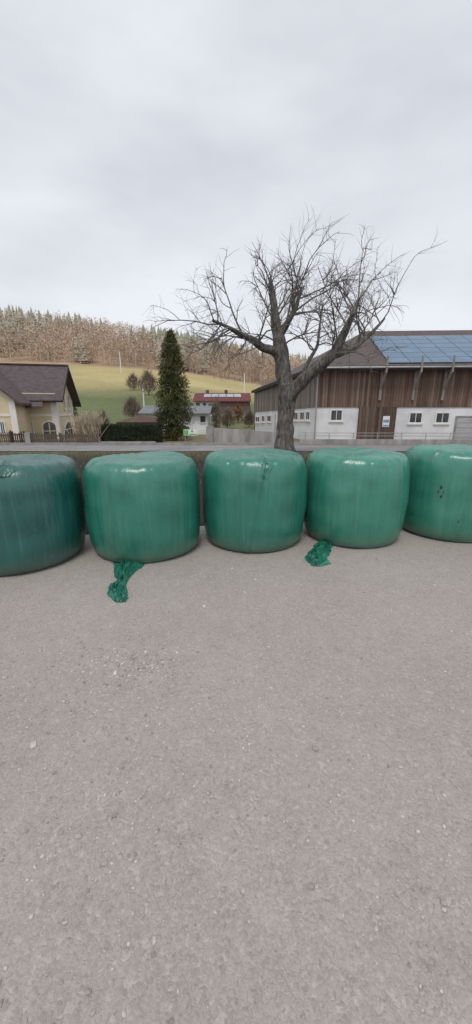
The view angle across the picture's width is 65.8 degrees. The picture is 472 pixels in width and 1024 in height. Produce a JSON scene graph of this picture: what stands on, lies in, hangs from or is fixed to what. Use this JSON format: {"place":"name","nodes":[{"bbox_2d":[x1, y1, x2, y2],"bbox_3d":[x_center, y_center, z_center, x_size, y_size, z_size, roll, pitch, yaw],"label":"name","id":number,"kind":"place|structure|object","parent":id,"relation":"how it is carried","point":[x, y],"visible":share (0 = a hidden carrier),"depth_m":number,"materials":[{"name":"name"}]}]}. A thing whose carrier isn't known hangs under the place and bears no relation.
{"place":"outdoors","nodes":[
{"label":"outdoors","id":0,"kind":"place"},
{"bbox_2d":[116,415,165,423],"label":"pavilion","id":1,"kind":"structure","parent":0,"point":[142,419],"depth_m":35.53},
{"bbox_2d":[0,450,402,497],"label":"bank grass","id":2,"kind":"structure","parent":0,"point":[130,452],"depth_m":17.10,"materials":[{"name":"plant"}]},
{"bbox_2d":[0,329,405,534],"bbox_3d":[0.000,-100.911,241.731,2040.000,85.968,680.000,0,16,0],"label":"ground","id":3,"kind":"structure","parent":0,"point":[99,384],"depth_m":121.74,"materials":[{"name":"green plant"}]},
{"bbox_2d":[0,432,10,442],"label":"picket fence","id":4,"kind":"object","parent":3,"relation":"on","point":[7,436],"visible":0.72,"depth_m":28.73,"materials":[{"name":"brown wood"}]},
{"bbox_2d":[9,430,24,442],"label":"garden gate","id":5,"kind":"structure","parent":3,"relation":"on","point":[12,435],"depth_m":28.77,"materials":[{"name":"brown wood"}]},
{"bbox_2d":[24,433,31,442],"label":"gate pillar","id":6,"kind":"structure","parent":3,"relation":"on","point":[27,437],"depth_m":28.72,"materials":[{"name":"concrete"}]},
{"bbox_2d":[0,363,80,440],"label":"yellow house","id":7,"kind":"structure","parent":3,"relation":"on","point":[39,398],"depth_m":34.66,"materials":[{"name":"paint"}]},
{"bbox_2d":[0,421,6,433],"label":"window","id":8,"kind":"structure","parent":7,"relation":"in","point":[2,423],"depth_m":30.73,"materials":[{"name":"white glass"}]},
{"bbox_2d":[67,394,70,409],"bbox_3d":[-18.184,-11.963,39.711,0.117,1.603,0.894,-3,16,-12],"label":"window","id":9,"kind":"structure","parent":7,"relation":"in","point":[67,394],"depth_m":39.70,"materials":[{"name":"white glass"}]},
{"bbox_2d":[30,433,60,442],"bbox_3d":[-15.086,-5.803,28.983,2.297,0.983,0.200,-1,16,-3],"label":"picket fence","id":10,"kind":"object","parent":3,"relation":"on","point":[35,436],"visible":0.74,"depth_m":28.88,"materials":[{"name":"brown wood"}]},
{"bbox_2d":[60,433,98,442],"bbox_3d":[-12.502,-5.818,29.110,2.934,0.943,0.200,-1,16,-3],"label":"picket fence","id":11,"kind":"object","parent":3,"relation":"on","point":[84,438],"visible":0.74,"depth_m":29.01,"materials":[{"name":"brown wood"}]},
{"bbox_2d":[66,410,112,442],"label":"ornamental grass","id":12,"kind":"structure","parent":3,"relation":"on","point":[90,424],"depth_m":29.98,"materials":[{"name":"beige plant"}]},
{"bbox_2d":[99,410,112,423],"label":"bare shrub","id":13,"kind":"object","parent":3,"relation":"on","point":[104,415],"visible":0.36,"depth_m":42.40,"materials":[{"name":"brown plant"}]},
{"bbox_2d":[95,441,155,442],"bbox_3d":[-9.152,-5.697,30.183,5.039,0.270,0.200,0,16,0],"label":"border stone","id":14,"kind":"object","parent":3,"relation":"on","point":[127,442],"visible":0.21,"depth_m":30.07,"materials":[{"name":"concrete"}]},
{"bbox_2d":[97,423,162,442],"bbox_3d":[-8.902,-6.621,30.711,5.515,1.786,1.185,0,16,0],"label":"hedge","id":15,"kind":"object","parent":3,"relation":"on","point":[133,432],"visible":0.91,"depth_m":30.37,"materials":[{"name":"green plant"}]},
{"bbox_2d":[120,396,141,416],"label":"bare shrub","id":16,"kind":"object","parent":3,"relation":"on","point":[132,407],"visible":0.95,"depth_m":59.04,"materials":[{"name":"brown plant"}]},
{"bbox_2d":[123,370,140,388],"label":"bare bush","id":17,"kind":"object","parent":3,"relation":"on","point":[134,378],"visible":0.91,"depth_m":110.51,"materials":[{"name":"brown plant"}]},
{"bbox_2d":[136,365,157,394],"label":"bare tree","id":18,"kind":"object","parent":3,"relation":"on","point":[150,380],"visible":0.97,"depth_m":101.23,"materials":[{"name":"brown plant"}]},
{"bbox_2d":[0,443,301,444],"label":"kerb","id":19,"kind":"structure","parent":3,"relation":"on","point":[141,443],"depth_m":27.66,"materials":[{"name":"concrete"}]},
{"bbox_2d":[0,304,317,383],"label":"forest trees","id":20,"kind":"object","parent":3,"relation":"on","point":[51,341],"visible":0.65,"depth_m":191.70,"materials":[{"name":"brown plant"}]},
{"bbox_2d":[152,327,196,440],"bbox_3d":[-5.576,-11.012,32.180,4.188,9.656,4.077,0,16,0],"label":"conifer","id":21,"kind":"object","parent":3,"relation":"on","point":[172,414],"visible":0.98,"depth_m":31.78,"materials":[{"name":"green plant"}]},
{"bbox_2d":[138,406,212,433],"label":"house","id":22,"kind":"structure","parent":3,"relation":"on","point":[201,417],"depth_m":42.85,"materials":[{"name":"white paint"}]},
{"bbox_2d":[200,416,205,422],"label":"window","id":23,"kind":"structure","parent":22,"relation":"in","point":[202,418],"depth_m":42.64,"materials":[{"name":"white glass"}]},
{"bbox_2d":[183,429,197,442],"bbox_3d":[-3.681,-6.104,29.694,1.125,1.193,0.102,0,16,0],"label":"notice board","id":24,"kind":"object","parent":3,"relation":"on","point":[190,431],"visible":0.88,"depth_m":29.56,"materials":[{"name":"grey wood"}]},
{"bbox_2d":[209,395,223,427],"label":"bare tree","id":25,"kind":"object","parent":3,"relation":"on","point":[216,418],"visible":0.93,"depth_m":45.21,"materials":[{"name":"brown plant"}]},
{"bbox_2d":[192,390,250,416],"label":"farmhouse","id":26,"kind":"object","parent":3,"relation":"on","point":[233,400],"visible":0.59,"depth_m":67.23,"materials":[{"name":"red paint"}]},
{"bbox_2d":[220,404,235,428],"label":"bare shrub","id":27,"kind":"object","parent":3,"relation":"on","point":[227,416],"visible":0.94,"depth_m":50.01,"materials":[{"name":"brown plant"}]},
{"bbox_2d":[233,403,243,422],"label":"rust shrub","id":28,"kind":"object","parent":3,"relation":"on","point":[237,410],"visible":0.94,"depth_m":57.67,"materials":[{"name":"brown plant"}]},
{"bbox_2d":[206,426,275,442],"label":"retaining wall","id":29,"kind":"structure","parent":3,"relation":"on","point":[218,435],"depth_m":28.59,"materials":[{"name":"concrete"}]},
{"bbox_2d":[242,409,253,425],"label":"bare shrub","id":30,"kind":"object","parent":3,"relation":"on","point":[248,417],"visible":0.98,"depth_m":51.93,"materials":[{"name":"brown plant"}]},
{"bbox_2d":[274,414,275,442],"bbox_3d":[2.707,-5.666,25.414,0.111,2.287,0.111,6,17,22],"label":"marker post","id":31,"kind":"object","parent":3,"relation":"on","point":[274,427],"visible":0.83,"depth_m":25.32,"materials":[{"name":"grey metal"}]},
{"bbox_2d":[143,208,445,451],"bbox_3d":[2.068,-7.704,17.295,12.114,10.205,8.918,0,16,0],"label":"walnut tree","id":32,"kind":"object","parent":3,"relation":"on","point":[289,390],"visible":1,"depth_m":16.38,"materials":[{"name":"grey plant"}]},
{"bbox_2d":[251,330,471,438],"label":"barn","id":33,"kind":"structure","parent":3,"relation":"on","point":[420,387],"depth_m":31.37,"materials":[{"name":"white paint"}]},
{"bbox_2d":[255,416,259,423],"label":"window","id":34,"kind":"structure","parent":33,"relation":"in","point":[257,418],"depth_m":47.08,"materials":[{"name":"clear glass"}]},
{"bbox_2d":[261,415,264,422],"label":"window","id":35,"kind":"structure","parent":33,"relation":"in","point":[262,416],"depth_m":45.04,"materials":[{"name":"clear glass"}]},
{"bbox_2d":[266,415,271,422],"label":"window","id":36,"kind":"structure","parent":33,"relation":"in","point":[268,416],"depth_m":43.01,"materials":[{"name":"clear glass"}]},
{"bbox_2d":[293,412,298,421],"bbox_3d":[5.851,-9.351,35.784,0.117,0.939,1.197,-4,16,-14],"label":"window","id":37,"kind":"structure","parent":33,"relation":"in","point":[295,419],"depth_m":35.70,"materials":[{"name":"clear glass"}]},
{"bbox_2d":[298,411,304,421],"bbox_3d":[6.214,-9.024,34.464,0.117,0.943,1.223,-4,16,-14],"label":"window","id":38,"kind":"structure","parent":33,"relation":"in","point":[302,413],"depth_m":34.42,"materials":[{"name":"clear glass"}]},
{"bbox_2d":[304,411,310,421],"bbox_3d":[6.530,-8.739,33.313,0.117,0.952,1.084,-4,16,-14],"label":"window","id":39,"kind":"structure","parent":33,"relation":"in","point":[307,415],"depth_m":33.36,"materials":[{"name":"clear glass"}]},
{"bbox_2d":[329,409,343,421],"bbox_3d":[8.739,-8.369,31.740,1.254,1.091,0.117,1,16,4],"label":"window","id":40,"kind":"structure","parent":33,"relation":"in","point":[336,415],"depth_m":31.76,"materials":[{"name":"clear glass"}]},
{"bbox_2d":[356,407,396,438],"bbox_3d":[12.188,-7.577,31.707,3.173,3.029,0.145,1,16,4],"label":"barn door","id":41,"kind":"structure","parent":33,"relation":"in","point":[372,421],"depth_m":31.61,"materials":[{"name":"brown wood"}]},
{"bbox_2d":[407,412,422,424],"bbox_3d":[15.448,-8.048,31.366,1.312,1.047,0.117,1,16,4],"label":"window","id":42,"kind":"structure","parent":33,"relation":"in","point":[415,418],"depth_m":31.40,"materials":[{"name":"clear glass"}]},
{"bbox_2d":[433,412,450,424],"bbox_3d":[17.672,-8.011,31.223,1.353,1.043,0.117,1,16,4],"label":"window","id":43,"kind":"structure","parent":33,"relation":"in","point":[441,418],"depth_m":31.25,"materials":[{"name":"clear glass"}]},
{"bbox_2d":[452,416,471,438],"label":"garage door","id":44,"kind":"structure","parent":33,"relation":"in","point":[462,425],"depth_m":31.33,"materials":[{"name":"metal"}]},
{"bbox_2d":[300,433,471,444],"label":"railing","id":45,"kind":"object","parent":3,"relation":"on","point":[401,441],"visible":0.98,"depth_m":28.27,"materials":[{"name":"metal"}]},
{"bbox_2d":[0,523,471,1023],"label":"gravel yard","id":46,"kind":"structure","parent":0,"point":[254,977],"depth_m":1.60,"materials":[{"name":"grey gravel"}]},
{"bbox_2d":[0,454,85,575],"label":"silage bale","id":47,"kind":"object","parent":46,"relation":"on","point":[42,514],"visible":1,"depth_m":3.61},
{"bbox_2d":[107,560,143,602],"bbox_3d":[-1.083,0.608,3.629,0.340,0.063,1.070,-4,16,-14],"label":"film scrap","id":48,"kind":"object","parent":46,"relation":"on","point":[123,574],"visible":0.84,"depth_m":3.52,"materials":[{"name":"green plastic"}]},
{"bbox_2d":[83,450,199,562],"bbox_3d":[-1.081,-0.122,4.310,1.299,1.110,1.309,0,16,0],"label":"silage bale","id":49,"kind":"object","parent":46,"relation":"on","point":[142,507],"visible":0.99,"depth_m":3.78},
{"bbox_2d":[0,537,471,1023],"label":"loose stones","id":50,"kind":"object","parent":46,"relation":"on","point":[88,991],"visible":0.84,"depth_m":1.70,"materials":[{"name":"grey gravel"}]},
{"bbox_2d":[202,448,306,552],"bbox_3d":[0.228,-0.209,4.583,1.294,1.130,1.316,0,16,0],"label":"silage bale","id":51,"kind":"object","parent":46,"relation":"on","point":[254,500],"visible":1,"depth_m":4.06},
{"bbox_2d":[305,540,332,565],"bbox_3d":[0.963,0.447,4.215,0.301,0.058,0.802,5,16,17],"label":"film scrap","id":52,"kind":"object","parent":46,"relation":"on","point":[318,553],"visible":0.98,"depth_m":4.12,"materials":[{"name":"green plastic"}]},
{"bbox_2d":[304,447,409,547],"bbox_3d":[1.516,-0.240,4.726,1.291,1.113,1.278,0,16,0],"label":"silage bale","id":53,"kind":"object","parent":46,"relation":"on","point":[357,497],"visible":0.96,"depth_m":4.22},
{"bbox_2d":[403,444,471,542],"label":"silage bale","id":54,"kind":"object","parent":46,"relation":"on","point":[439,505],"visible":0.84,"depth_m":4.47},
{"bbox_2d":[0,445,471,450],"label":"road","id":55,"kind":"structure","parent":0,"point":[150,447],"depth_m":24.10,"materials":[{"name":"grey asphalt"}]},
{"bbox_2d":[0,0,471,358],"label":"sky","id":56,"kind":"structure","parent":0,"point":[141,141],"materials":[{"name":"white"}]}
]}

